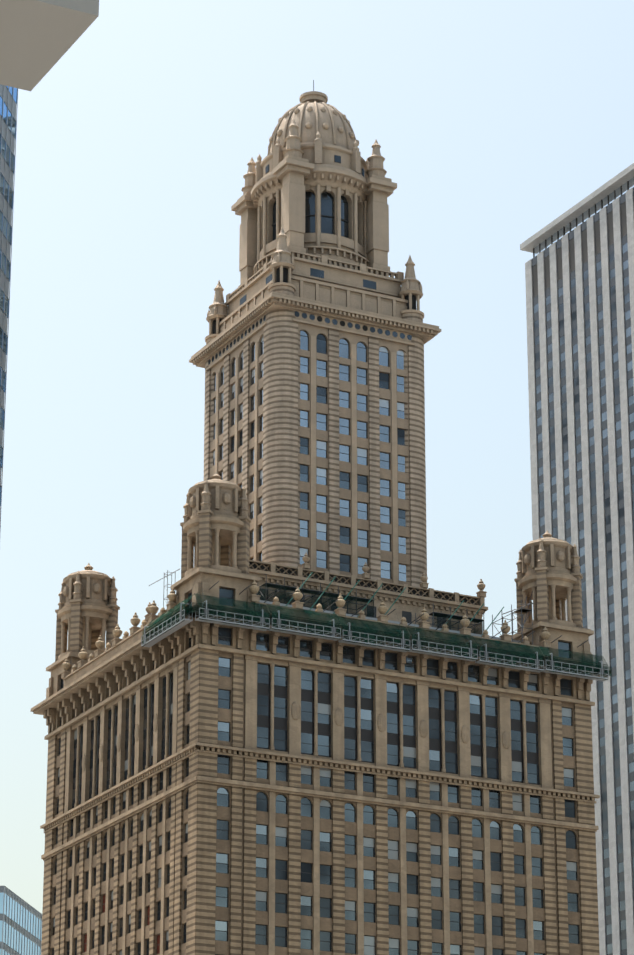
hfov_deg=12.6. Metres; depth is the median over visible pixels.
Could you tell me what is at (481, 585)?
base urns
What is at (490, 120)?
sky
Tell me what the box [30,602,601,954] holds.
jewelers building
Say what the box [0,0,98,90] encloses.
overhang
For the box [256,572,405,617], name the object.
roof scaffold
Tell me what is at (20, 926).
glass block
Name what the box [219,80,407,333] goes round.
cupola dome
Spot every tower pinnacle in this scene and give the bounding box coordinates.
[205,281,228,343]
[268,227,295,295]
[398,256,423,322]
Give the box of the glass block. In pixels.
[0,885,41,954]
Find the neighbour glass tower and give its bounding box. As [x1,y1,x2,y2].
[0,84,17,528]
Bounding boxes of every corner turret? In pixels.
[46,563,119,698]
[171,471,259,614]
[511,530,593,661]
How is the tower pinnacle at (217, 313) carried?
on the jewelers tower shaft
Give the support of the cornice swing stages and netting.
on the jewelers building
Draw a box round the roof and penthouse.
[260,600,520,642]
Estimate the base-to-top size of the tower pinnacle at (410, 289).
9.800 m
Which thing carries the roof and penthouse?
on the jewelers building
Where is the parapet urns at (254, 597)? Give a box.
[61,580,551,678]
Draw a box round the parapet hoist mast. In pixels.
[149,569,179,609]
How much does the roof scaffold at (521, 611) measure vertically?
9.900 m
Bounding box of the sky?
[0,0,633,913]
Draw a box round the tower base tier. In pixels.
[147,560,487,627]
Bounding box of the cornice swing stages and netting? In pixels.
[141,581,611,680]
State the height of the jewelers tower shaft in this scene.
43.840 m
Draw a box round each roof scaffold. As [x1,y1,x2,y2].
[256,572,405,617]
[415,600,503,634]
[492,591,533,643]
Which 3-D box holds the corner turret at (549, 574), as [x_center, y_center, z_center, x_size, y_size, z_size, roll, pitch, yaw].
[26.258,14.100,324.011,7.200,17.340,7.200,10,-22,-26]
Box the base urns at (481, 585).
[144,546,486,620]
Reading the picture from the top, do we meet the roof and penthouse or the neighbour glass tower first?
the neighbour glass tower
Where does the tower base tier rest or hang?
on the roof and penthouse
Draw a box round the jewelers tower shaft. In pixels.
[189,291,441,586]
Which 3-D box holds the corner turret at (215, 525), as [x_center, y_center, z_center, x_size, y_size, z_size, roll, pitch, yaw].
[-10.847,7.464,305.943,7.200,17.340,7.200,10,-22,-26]
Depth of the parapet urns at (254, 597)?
311.86 m
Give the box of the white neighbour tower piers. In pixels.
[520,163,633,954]
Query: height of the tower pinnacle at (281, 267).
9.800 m
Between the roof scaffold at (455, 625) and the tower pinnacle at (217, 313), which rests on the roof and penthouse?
the roof scaffold at (455, 625)
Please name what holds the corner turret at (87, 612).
on the jewelers building

